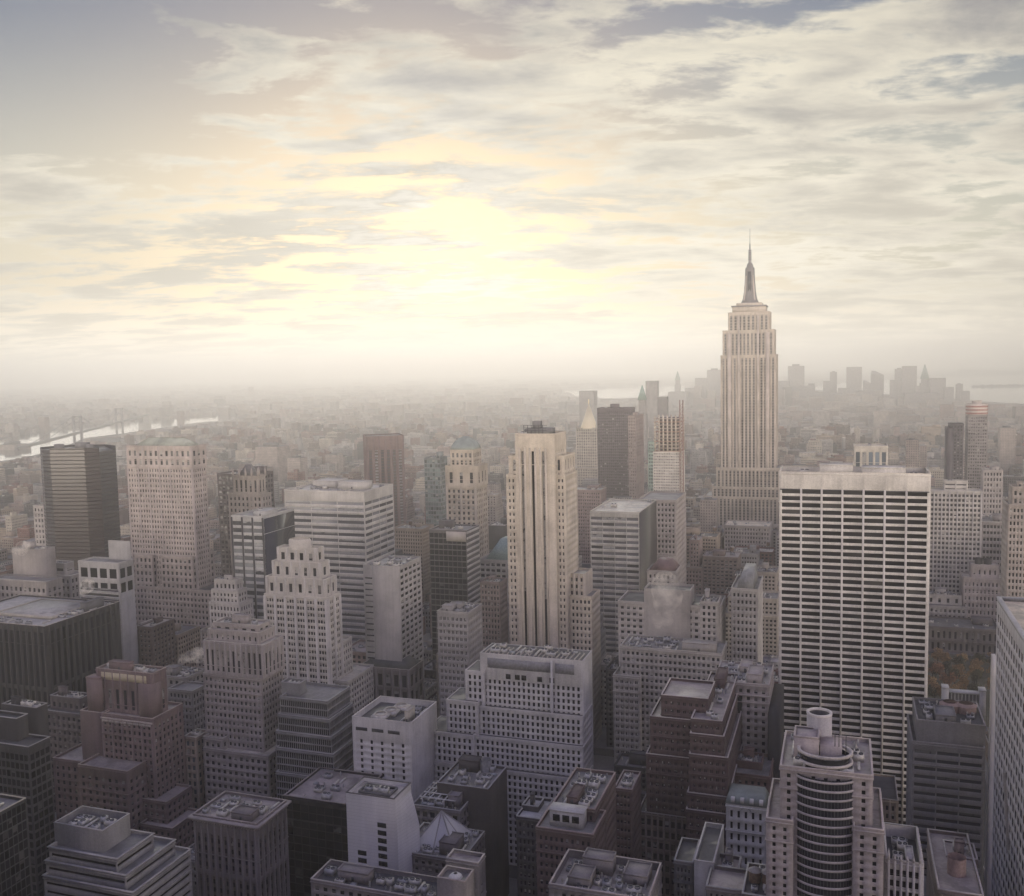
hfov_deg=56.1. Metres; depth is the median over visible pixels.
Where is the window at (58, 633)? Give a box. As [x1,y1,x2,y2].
[56,628,62,682]
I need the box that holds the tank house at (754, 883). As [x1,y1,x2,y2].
[741,862,765,895]
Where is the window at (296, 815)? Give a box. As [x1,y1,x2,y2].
[293,811,300,818]
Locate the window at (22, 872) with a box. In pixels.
[21,869,24,878]
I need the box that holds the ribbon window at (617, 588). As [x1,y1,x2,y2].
[615,587,626,589]
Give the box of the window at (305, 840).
[302,837,309,844]
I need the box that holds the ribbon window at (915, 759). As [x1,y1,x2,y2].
[914,757,935,762]
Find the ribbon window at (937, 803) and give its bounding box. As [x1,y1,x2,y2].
[936,801,957,806]
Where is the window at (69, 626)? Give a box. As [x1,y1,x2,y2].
[68,624,73,677]
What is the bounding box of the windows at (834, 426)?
[834,426,848,434]
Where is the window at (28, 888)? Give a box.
[27,885,30,894]
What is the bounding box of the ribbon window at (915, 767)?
[914,766,934,770]
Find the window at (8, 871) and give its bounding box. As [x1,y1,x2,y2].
[6,869,9,878]
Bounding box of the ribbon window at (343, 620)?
[342,619,364,622]
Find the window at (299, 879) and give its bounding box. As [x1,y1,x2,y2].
[296,876,302,883]
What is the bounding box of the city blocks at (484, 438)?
[0,422,1023,895]
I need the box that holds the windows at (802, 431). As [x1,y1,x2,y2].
[801,430,817,440]
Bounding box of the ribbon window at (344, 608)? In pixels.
[342,607,364,610]
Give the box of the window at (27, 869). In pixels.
[25,867,29,875]
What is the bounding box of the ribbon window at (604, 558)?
[603,557,614,560]
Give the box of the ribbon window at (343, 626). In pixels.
[342,625,364,628]
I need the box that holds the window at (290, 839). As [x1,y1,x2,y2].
[288,835,293,841]
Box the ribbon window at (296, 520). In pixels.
[294,519,310,521]
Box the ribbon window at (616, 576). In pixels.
[615,575,626,578]
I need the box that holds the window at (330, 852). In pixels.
[326,849,333,856]
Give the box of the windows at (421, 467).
[406,467,422,481]
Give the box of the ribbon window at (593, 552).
[592,551,602,553]
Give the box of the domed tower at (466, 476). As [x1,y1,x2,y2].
[445,436,488,557]
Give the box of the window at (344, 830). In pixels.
[342,828,346,834]
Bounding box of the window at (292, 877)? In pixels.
[290,875,294,881]
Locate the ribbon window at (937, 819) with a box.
[936,818,956,823]
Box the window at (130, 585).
[128,580,132,590]
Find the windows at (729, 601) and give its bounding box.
[726,601,775,660]
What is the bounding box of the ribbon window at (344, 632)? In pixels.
[343,631,364,635]
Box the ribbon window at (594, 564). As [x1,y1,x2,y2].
[592,563,602,565]
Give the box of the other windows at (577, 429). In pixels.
[576,429,597,485]
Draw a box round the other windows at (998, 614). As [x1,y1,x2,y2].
[992,614,1023,895]
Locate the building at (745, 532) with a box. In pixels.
[724,520,772,550]
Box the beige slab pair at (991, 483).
[980,466,1002,514]
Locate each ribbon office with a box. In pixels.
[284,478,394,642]
[906,696,985,887]
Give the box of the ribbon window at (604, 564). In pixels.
[603,563,614,566]
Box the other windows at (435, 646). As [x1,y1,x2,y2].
[431,589,441,659]
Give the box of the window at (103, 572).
[100,568,106,577]
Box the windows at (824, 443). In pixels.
[822,442,831,453]
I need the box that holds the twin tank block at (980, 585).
[960,557,1000,621]
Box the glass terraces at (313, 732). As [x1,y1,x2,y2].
[275,677,353,798]
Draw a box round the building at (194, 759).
[184,728,205,808]
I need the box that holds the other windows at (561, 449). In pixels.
[511,449,573,646]
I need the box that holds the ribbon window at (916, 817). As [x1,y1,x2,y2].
[914,815,934,820]
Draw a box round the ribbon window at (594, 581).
[593,580,602,582]
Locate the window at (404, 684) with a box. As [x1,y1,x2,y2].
[402,676,406,687]
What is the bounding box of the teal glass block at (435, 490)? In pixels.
[424,452,446,526]
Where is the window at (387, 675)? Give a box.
[386,674,390,685]
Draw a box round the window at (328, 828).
[325,825,332,831]
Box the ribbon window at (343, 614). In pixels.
[342,613,364,616]
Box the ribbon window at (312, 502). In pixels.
[311,501,336,504]
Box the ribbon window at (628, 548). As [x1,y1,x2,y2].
[627,547,638,549]
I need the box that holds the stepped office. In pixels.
[42,805,192,895]
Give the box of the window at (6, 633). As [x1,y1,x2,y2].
[5,630,10,683]
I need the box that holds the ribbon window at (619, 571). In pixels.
[615,569,626,572]
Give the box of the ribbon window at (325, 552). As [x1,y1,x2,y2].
[324,551,338,553]
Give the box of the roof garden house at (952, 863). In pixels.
[926,828,983,895]
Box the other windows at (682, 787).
[650,712,724,852]
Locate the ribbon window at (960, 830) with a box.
[959,829,979,834]
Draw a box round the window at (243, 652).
[243,652,245,673]
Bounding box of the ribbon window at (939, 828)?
[936,826,956,831]
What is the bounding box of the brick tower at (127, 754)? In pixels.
[52,659,197,846]
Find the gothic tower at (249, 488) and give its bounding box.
[228,464,271,574]
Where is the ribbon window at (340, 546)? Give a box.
[339,545,364,548]
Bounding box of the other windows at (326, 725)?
[277,697,353,798]
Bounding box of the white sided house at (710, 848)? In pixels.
[694,822,723,895]
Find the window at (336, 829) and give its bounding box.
[334,827,340,833]
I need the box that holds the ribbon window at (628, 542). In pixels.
[627,541,637,543]
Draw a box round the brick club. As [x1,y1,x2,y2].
[735,746,773,794]
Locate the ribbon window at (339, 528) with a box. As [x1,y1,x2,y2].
[338,527,363,530]
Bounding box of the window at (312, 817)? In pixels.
[309,814,316,821]
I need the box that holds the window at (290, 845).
[288,843,293,849]
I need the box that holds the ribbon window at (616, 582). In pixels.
[615,581,626,583]
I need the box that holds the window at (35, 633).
[34,632,39,686]
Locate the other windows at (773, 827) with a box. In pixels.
[772,824,875,895]
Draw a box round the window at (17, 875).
[16,872,19,881]
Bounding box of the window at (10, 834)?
[8,829,12,837]
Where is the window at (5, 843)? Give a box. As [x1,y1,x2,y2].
[4,841,7,849]
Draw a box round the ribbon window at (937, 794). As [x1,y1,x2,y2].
[936,793,957,798]
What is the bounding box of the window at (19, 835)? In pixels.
[18,832,22,841]
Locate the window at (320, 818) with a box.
[317,815,324,822]
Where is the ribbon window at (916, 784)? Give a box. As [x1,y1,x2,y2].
[914,782,934,787]
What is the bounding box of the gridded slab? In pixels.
[778,462,931,824]
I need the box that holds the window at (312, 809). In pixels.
[309,805,315,813]
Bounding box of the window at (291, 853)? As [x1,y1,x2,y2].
[289,851,293,857]
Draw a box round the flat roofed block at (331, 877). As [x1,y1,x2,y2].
[310,859,436,895]
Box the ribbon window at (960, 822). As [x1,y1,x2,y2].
[959,821,979,825]
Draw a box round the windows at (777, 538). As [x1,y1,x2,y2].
[777,538,778,565]
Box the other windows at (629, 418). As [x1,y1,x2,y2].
[629,418,635,497]
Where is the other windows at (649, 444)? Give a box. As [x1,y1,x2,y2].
[649,444,652,489]
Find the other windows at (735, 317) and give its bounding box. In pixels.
[714,315,778,523]
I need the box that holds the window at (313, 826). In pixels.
[309,823,316,829]
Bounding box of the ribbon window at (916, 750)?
[915,749,935,753]
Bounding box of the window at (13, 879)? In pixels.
[11,876,15,884]
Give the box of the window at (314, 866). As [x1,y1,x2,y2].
[311,862,318,869]
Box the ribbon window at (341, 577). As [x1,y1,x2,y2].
[340,576,362,579]
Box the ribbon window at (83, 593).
[81,592,118,596]
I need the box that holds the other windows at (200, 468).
[129,468,210,628]
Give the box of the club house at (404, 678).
[359,655,423,699]
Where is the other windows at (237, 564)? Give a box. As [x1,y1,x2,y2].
[234,542,263,618]
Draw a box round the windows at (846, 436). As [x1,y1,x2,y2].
[846,436,854,448]
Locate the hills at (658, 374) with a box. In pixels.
[290,370,889,381]
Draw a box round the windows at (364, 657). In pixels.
[353,655,365,662]
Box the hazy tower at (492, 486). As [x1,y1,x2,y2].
[487,481,500,492]
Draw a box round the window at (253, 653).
[253,653,255,674]
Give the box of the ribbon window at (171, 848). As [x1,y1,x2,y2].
[127,848,171,881]
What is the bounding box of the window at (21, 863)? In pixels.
[20,860,23,869]
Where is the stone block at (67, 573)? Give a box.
[56,560,79,597]
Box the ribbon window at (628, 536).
[627,535,637,538]
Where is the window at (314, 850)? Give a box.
[310,846,317,853]
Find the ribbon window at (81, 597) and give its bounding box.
[81,597,118,600]
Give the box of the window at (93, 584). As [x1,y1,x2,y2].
[91,582,97,587]
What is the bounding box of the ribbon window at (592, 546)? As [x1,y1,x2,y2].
[591,545,602,548]
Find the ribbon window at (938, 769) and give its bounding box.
[937,768,957,773]
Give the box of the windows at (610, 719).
[609,674,611,744]
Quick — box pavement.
[55,442,989,895]
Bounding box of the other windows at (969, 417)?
[968,417,986,488]
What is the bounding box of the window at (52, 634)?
[51,630,56,684]
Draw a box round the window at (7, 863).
[5,860,9,868]
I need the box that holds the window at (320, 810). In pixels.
[317,807,323,814]
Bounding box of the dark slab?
[217,466,274,576]
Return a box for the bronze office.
[0,594,121,709]
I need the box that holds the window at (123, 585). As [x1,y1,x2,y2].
[121,582,125,592]
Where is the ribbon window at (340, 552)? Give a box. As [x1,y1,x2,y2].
[339,551,364,554]
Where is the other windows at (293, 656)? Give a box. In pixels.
[267,598,372,714]
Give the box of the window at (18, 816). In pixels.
[17,814,20,822]
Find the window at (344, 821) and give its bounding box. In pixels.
[341,818,346,825]
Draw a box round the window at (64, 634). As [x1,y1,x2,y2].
[62,626,67,679]
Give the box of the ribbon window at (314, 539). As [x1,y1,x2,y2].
[313,538,337,541]
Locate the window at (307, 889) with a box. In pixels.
[304,885,310,892]
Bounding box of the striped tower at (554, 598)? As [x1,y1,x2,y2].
[505,421,601,744]
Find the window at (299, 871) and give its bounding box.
[295,868,302,875]
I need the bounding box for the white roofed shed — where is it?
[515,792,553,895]
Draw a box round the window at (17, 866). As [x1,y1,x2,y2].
[15,863,19,872]
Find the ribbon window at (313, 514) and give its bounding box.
[312,513,336,516]
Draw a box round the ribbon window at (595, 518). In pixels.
[591,516,601,519]
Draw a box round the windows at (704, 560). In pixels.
[704,560,735,593]
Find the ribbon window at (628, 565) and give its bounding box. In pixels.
[627,564,638,567]
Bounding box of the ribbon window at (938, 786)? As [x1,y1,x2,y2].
[937,785,957,789]
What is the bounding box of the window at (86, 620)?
[85,618,90,670]
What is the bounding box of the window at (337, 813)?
[333,809,340,816]
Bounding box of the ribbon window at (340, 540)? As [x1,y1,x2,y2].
[339,539,364,542]
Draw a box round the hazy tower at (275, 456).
[255,443,289,484]
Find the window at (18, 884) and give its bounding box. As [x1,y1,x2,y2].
[17,882,20,891]
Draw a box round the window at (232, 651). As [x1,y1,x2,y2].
[232,651,234,672]
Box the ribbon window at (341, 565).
[340,564,362,567]
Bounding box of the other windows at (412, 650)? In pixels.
[403,645,421,658]
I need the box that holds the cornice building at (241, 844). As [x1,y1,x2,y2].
[187,791,291,895]
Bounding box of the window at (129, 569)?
[127,566,131,575]
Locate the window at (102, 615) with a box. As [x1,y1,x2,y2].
[101,613,105,663]
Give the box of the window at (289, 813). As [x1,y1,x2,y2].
[287,810,292,817]
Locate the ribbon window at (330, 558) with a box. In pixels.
[324,557,338,559]
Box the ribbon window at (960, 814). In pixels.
[959,813,980,817]
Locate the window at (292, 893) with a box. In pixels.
[290,891,295,895]
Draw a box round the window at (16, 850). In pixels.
[14,845,18,853]
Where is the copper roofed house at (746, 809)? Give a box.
[725,783,768,868]
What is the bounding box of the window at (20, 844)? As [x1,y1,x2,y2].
[19,842,22,851]
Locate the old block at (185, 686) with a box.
[166,664,205,734]
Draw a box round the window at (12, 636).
[11,630,16,683]
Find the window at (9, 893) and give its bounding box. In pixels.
[7,888,11,895]
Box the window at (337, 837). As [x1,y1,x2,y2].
[334,834,341,841]
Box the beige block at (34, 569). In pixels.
[0,541,62,599]
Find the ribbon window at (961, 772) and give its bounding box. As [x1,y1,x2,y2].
[960,771,981,775]
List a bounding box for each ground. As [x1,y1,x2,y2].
[0,367,1023,892]
[927,653,990,726]
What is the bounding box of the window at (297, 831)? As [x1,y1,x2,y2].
[294,827,300,835]
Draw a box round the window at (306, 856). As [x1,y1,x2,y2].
[303,853,309,860]
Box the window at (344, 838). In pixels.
[342,835,347,842]
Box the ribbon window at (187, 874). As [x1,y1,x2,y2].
[161,874,188,895]
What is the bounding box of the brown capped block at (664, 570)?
[647,557,681,583]
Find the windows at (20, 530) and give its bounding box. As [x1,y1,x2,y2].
[15,530,34,545]
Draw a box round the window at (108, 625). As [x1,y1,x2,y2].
[106,611,111,660]
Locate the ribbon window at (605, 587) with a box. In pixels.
[604,586,614,589]
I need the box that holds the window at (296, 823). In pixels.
[293,820,300,826]
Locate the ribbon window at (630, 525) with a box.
[627,523,637,526]
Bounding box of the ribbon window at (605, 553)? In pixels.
[603,552,614,554]
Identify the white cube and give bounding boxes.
[352,696,436,800]
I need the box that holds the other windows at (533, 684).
[434,675,579,862]
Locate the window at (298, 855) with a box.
[295,852,301,859]
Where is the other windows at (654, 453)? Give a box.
[654,453,680,491]
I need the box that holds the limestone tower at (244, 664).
[202,613,284,802]
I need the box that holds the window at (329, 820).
[325,816,332,823]
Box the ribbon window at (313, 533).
[312,532,337,535]
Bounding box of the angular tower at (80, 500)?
[40,442,120,570]
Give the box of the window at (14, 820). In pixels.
[12,816,16,825]
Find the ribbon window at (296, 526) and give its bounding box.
[295,525,311,527]
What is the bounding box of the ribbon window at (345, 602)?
[341,600,363,604]
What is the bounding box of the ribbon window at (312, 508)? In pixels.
[311,507,336,510]
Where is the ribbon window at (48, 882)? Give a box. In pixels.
[48,882,117,895]
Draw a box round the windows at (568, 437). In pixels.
[568,437,575,446]
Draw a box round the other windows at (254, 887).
[226,879,262,895]
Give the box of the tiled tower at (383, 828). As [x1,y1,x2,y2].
[346,776,419,872]
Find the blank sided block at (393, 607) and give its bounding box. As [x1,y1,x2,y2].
[363,554,424,699]
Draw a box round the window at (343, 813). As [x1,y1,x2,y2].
[341,810,346,817]
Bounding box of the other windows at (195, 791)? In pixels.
[194,786,205,808]
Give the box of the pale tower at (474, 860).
[445,848,486,895]
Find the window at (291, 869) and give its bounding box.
[289,867,294,873]
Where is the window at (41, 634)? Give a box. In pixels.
[40,633,45,686]
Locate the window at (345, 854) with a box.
[343,851,347,858]
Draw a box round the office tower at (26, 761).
[0,695,54,895]
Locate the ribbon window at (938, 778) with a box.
[937,777,957,781]
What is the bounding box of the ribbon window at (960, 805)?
[959,804,980,809]
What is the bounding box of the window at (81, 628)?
[80,621,84,672]
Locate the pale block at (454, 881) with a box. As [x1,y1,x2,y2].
[437,865,474,895]
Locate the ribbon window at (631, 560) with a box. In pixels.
[627,558,638,561]
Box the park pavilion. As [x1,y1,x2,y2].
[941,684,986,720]
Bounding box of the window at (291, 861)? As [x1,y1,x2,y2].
[289,859,294,866]
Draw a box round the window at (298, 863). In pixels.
[295,860,302,867]
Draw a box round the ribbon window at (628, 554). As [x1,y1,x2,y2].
[627,553,638,555]
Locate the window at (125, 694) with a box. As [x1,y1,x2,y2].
[124,690,126,709]
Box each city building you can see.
[0,468,5,483]
[0,492,13,502]
[0,531,17,554]
[0,548,7,560]
[0,564,13,574]
[1,482,18,493]
[1,506,12,515]
[3,460,23,467]
[5,512,27,534]
[6,473,21,483]
[8,500,28,513]
[13,485,27,501]
[13,525,34,546]
[14,465,26,473]
[15,493,37,501]
[18,483,32,493]
[19,473,39,484]
[19,500,42,516]
[32,463,40,468]
[33,484,42,499]
[117,475,127,487]
[118,486,127,495]
[118,496,128,507]
[119,507,128,524]
[120,523,130,535]
[124,434,134,444]
[137,616,176,666]
[175,623,200,666]
[181,429,196,441]
[181,434,194,441]
[188,843,196,895]
[196,625,209,667]
[207,450,218,457]
[207,457,217,464]
[207,463,228,472]
[207,488,214,506]
[208,472,216,493]
[209,446,225,452]
[209,516,219,528]
[211,496,218,516]
[212,425,226,435]
[213,439,227,445]
[213,537,220,551]
[215,561,221,576]
[217,450,227,460]
[226,448,235,457]
[227,429,237,435]
[228,461,244,470]
[229,434,240,442]
[235,447,254,460]
[237,430,244,436]
[251,431,266,442]
[258,424,273,437]
[268,436,281,442]
[274,428,290,443]
[274,481,279,503]
[276,431,285,442]
[285,443,297,450]
[285,479,301,487]
[287,469,304,479]
[291,422,300,430]
[295,437,302,449]
[296,479,314,486]
[298,452,310,466]
[301,431,313,440]
[302,436,312,449]
[307,441,319,450]
[309,424,320,432]
[309,456,321,466]
[318,451,330,463]
[318,470,340,478]
[319,437,333,449]
[319,463,334,472]
[325,430,340,438]
[333,446,352,455]
[337,422,348,429]
[337,432,347,438]
[342,471,361,479]
[345,432,360,445]
[352,639,365,662]
[357,441,363,459]
[361,429,372,435]
[375,428,387,433]
[394,520,433,600]
[402,428,417,435]
[404,449,412,457]
[405,464,423,481]
[405,477,412,488]
[405,493,414,520]
[406,430,422,446]
[410,437,419,444]
[410,491,424,501]
[410,516,424,523]
[412,445,432,455]
[413,454,429,464]
[413,477,424,491]
[419,494,424,511]
[420,434,428,445]
[422,602,429,627]
[423,638,432,661]
[424,660,435,678]
[424,678,436,698]
[425,691,437,717]
[429,595,431,638]
[435,432,446,442]
[435,646,485,716]
[436,445,450,455]
[445,437,455,445]
[452,423,468,433]
[481,447,498,460]
[484,453,491,472]
[488,472,504,491]
[488,489,502,524]
[488,518,506,548]
[490,463,505,483]
[491,439,496,445]
[500,432,507,445]
[500,447,509,462]
[567,435,575,447]
[577,485,605,563]
[578,555,581,567]
[600,612,605,658]
[601,652,618,726]
[605,655,618,746]
[614,750,646,802]
[685,423,693,433]
[685,487,701,495]
[686,496,695,509]
[686,518,699,526]
[686,526,720,564]
[686,535,702,593]
[689,479,703,488]
[690,448,707,472]
[691,502,699,519]
[695,464,707,473]
[697,472,715,482]
[702,477,711,489]
[702,546,740,594]
[704,449,711,463]
[708,428,713,441]
[708,466,715,472]
[714,452,720,466]
[719,531,723,548]
[725,587,730,606]
[726,590,778,660]
[732,566,744,583]
[734,545,763,568]
[735,541,774,565]
[757,562,778,591]
[763,654,778,668]
[772,524,778,565]
[774,668,778,683]
[775,531,778,565]
[778,426,786,441]
[778,447,787,458]
[783,454,794,465]
[790,436,802,449]
[801,427,817,441]
[801,456,824,463]
[807,439,821,453]
[811,431,829,437]
[816,433,835,442]
[820,439,832,453]
[823,452,838,459]
[826,425,836,434]
[827,454,845,462]
[833,424,849,434]
[836,434,845,448]
[845,433,855,448]
[854,426,859,442]
[873,773,898,823]
[874,428,879,439]
[885,435,896,441]
[888,451,898,464]
[895,423,905,433]
[899,433,907,445]
[908,431,921,440]
[921,425,940,435]
[921,433,934,444]
[925,444,937,450]
[927,457,943,468]
[928,467,943,487]
[935,435,942,445]
[985,728,988,761]
[987,439,994,450]
[987,460,999,467]
[1002,474,1023,492]
[1012,468,1022,474]
[1016,433,1023,445]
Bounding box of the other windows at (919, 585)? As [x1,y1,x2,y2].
[781,583,925,824]
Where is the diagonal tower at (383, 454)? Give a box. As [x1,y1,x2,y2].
[363,433,405,526]
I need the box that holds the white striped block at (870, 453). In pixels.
[853,443,887,466]
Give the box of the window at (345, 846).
[342,843,347,850]
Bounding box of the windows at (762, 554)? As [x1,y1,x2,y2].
[762,554,771,564]
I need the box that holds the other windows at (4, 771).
[0,760,36,895]
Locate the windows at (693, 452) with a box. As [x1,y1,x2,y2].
[691,452,704,471]
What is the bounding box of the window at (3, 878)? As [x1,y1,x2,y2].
[1,872,5,881]
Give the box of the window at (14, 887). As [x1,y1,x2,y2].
[12,885,15,894]
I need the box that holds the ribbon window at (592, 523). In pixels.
[591,522,601,525]
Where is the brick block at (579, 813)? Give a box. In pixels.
[535,767,616,895]
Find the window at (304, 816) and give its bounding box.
[301,812,308,820]
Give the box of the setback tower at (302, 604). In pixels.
[263,537,373,714]
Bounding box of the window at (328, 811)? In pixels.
[325,808,332,815]
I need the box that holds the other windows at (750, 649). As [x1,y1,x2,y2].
[733,649,755,658]
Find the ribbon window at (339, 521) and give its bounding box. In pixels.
[338,520,363,523]
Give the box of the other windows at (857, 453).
[856,452,885,466]
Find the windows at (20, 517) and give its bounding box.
[6,517,26,531]
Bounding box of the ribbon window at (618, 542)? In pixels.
[615,541,625,543]
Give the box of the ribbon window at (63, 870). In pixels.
[50,867,124,882]
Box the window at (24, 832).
[23,830,26,839]
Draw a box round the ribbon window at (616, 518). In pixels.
[615,517,625,520]
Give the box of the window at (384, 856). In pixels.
[378,853,386,858]
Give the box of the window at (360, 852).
[358,850,366,855]
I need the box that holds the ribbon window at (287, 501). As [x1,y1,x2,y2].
[286,500,310,503]
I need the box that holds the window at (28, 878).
[26,876,29,885]
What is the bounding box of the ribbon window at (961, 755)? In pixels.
[960,754,981,758]
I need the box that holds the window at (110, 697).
[108,688,111,707]
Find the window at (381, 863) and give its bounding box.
[379,861,387,866]
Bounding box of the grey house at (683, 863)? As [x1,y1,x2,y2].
[673,837,699,895]
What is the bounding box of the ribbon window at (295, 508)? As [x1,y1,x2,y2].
[286,506,310,509]
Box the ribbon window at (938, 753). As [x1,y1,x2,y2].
[937,751,958,756]
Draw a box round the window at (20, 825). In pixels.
[18,823,21,832]
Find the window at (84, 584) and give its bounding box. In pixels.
[82,582,87,589]
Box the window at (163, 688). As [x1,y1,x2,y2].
[162,688,164,707]
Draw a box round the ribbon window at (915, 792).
[914,791,934,795]
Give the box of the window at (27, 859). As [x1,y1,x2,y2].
[25,857,28,866]
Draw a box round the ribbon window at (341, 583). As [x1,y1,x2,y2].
[340,582,363,585]
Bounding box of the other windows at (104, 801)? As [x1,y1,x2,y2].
[59,712,193,845]
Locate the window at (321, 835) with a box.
[318,831,324,838]
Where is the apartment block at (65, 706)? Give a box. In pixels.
[48,685,87,811]
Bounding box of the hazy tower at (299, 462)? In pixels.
[287,455,307,479]
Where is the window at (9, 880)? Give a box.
[7,878,10,887]
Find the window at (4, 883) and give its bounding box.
[2,881,5,890]
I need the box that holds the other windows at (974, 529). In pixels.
[930,483,979,591]
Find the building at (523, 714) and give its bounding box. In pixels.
[434,642,593,865]
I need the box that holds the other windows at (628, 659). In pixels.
[616,657,661,757]
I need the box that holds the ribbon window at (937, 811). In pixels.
[936,810,957,814]
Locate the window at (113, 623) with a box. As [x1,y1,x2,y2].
[112,610,116,658]
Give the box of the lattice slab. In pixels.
[984,596,1023,895]
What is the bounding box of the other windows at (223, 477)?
[219,474,272,576]
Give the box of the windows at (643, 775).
[617,771,644,800]
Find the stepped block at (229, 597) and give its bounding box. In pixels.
[208,575,253,626]
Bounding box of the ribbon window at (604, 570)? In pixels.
[603,569,614,571]
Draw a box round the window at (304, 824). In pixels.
[301,821,308,828]
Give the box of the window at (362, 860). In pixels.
[358,857,366,863]
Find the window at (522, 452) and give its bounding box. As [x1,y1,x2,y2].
[521,451,526,644]
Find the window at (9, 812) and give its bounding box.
[7,810,10,818]
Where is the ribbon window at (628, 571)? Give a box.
[627,570,638,573]
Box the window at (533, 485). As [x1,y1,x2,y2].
[532,451,537,645]
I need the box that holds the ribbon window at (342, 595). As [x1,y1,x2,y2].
[341,594,363,598]
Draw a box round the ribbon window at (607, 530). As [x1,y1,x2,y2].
[603,528,613,531]
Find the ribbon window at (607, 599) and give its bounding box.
[604,598,614,600]
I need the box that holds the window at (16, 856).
[15,854,18,863]
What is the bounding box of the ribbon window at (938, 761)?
[937,760,957,764]
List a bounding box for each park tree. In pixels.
[927,684,936,696]
[928,661,944,682]
[928,662,935,676]
[928,676,941,695]
[930,682,941,697]
[931,647,944,662]
[938,670,957,684]
[939,651,951,661]
[942,660,951,672]
[947,667,959,683]
[949,684,958,688]
[951,655,966,675]
[952,664,968,681]
[955,652,968,660]
[955,681,967,689]
[959,675,968,686]
[967,664,981,682]
[967,682,981,690]
[970,658,983,670]
[970,669,983,683]
[972,652,987,664]
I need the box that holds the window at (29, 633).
[28,632,33,685]
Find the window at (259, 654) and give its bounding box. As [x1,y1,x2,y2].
[259,654,261,674]
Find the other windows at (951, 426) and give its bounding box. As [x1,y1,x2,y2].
[951,426,961,478]
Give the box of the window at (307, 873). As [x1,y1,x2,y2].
[303,869,310,876]
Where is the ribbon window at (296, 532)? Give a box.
[295,531,311,534]
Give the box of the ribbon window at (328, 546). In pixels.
[313,544,337,547]
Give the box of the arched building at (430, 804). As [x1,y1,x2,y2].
[414,781,468,827]
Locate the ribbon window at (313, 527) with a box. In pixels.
[312,526,337,529]
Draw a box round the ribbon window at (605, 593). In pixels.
[604,592,614,594]
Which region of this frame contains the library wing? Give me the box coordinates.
[928,616,995,654]
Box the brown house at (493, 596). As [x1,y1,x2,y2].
[480,575,507,646]
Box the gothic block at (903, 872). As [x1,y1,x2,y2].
[883,822,923,895]
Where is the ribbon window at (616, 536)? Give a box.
[615,535,625,537]
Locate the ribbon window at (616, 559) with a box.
[615,558,626,560]
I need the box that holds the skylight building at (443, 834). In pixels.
[412,811,485,876]
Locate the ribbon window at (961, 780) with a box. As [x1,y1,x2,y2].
[960,779,980,783]
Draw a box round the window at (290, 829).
[288,827,292,833]
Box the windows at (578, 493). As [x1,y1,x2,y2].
[578,493,598,562]
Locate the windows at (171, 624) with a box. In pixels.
[140,624,173,666]
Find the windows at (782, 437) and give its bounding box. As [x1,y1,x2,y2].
[778,429,785,439]
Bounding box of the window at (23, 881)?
[21,879,25,887]
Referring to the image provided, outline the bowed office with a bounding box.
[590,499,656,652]
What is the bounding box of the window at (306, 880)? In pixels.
[304,877,310,884]
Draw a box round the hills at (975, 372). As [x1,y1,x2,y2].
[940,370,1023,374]
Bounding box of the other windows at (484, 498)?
[480,498,487,556]
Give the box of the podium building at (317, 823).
[283,767,382,895]
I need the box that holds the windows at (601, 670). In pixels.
[601,670,605,724]
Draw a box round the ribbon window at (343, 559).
[339,557,364,561]
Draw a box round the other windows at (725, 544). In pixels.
[725,544,768,549]
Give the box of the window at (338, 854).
[335,850,341,857]
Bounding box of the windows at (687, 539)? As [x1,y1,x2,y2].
[687,539,714,562]
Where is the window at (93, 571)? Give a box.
[90,568,96,577]
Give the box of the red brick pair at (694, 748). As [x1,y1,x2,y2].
[645,667,742,852]
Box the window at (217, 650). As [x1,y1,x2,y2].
[217,650,218,670]
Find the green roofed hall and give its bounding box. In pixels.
[480,536,509,643]
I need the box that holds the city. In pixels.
[0,373,1023,441]
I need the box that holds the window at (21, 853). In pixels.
[20,851,23,860]
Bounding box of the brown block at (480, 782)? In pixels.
[437,754,508,895]
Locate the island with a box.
[971,384,1023,386]
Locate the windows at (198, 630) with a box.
[175,630,199,666]
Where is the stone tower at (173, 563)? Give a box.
[126,437,214,628]
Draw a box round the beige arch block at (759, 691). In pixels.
[713,659,783,777]
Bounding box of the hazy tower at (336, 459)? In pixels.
[325,453,343,472]
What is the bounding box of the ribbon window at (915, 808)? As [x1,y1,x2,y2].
[914,807,934,812]
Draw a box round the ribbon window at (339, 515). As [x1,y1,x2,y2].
[338,514,363,517]
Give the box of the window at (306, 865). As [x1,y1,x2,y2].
[303,861,310,868]
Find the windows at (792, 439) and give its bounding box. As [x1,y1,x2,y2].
[792,439,801,449]
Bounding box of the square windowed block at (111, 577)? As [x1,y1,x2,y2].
[78,540,138,663]
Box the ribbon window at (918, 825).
[913,823,934,828]
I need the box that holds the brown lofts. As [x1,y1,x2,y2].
[641,794,685,895]
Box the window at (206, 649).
[206,649,208,669]
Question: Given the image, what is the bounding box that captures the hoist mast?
[679,400,683,491]
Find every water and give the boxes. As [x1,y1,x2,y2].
[0,415,235,460]
[0,441,30,449]
[564,385,689,397]
[807,374,1023,403]
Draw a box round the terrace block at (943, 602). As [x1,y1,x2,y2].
[929,587,966,617]
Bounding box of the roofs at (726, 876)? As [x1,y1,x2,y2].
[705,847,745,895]
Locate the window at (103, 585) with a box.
[101,583,107,588]
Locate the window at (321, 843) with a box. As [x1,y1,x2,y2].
[318,839,325,847]
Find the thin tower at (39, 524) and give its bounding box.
[33,504,45,545]
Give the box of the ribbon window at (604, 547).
[603,546,614,548]
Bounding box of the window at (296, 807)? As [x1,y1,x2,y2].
[293,803,299,810]
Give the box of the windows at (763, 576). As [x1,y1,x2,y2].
[763,576,773,589]

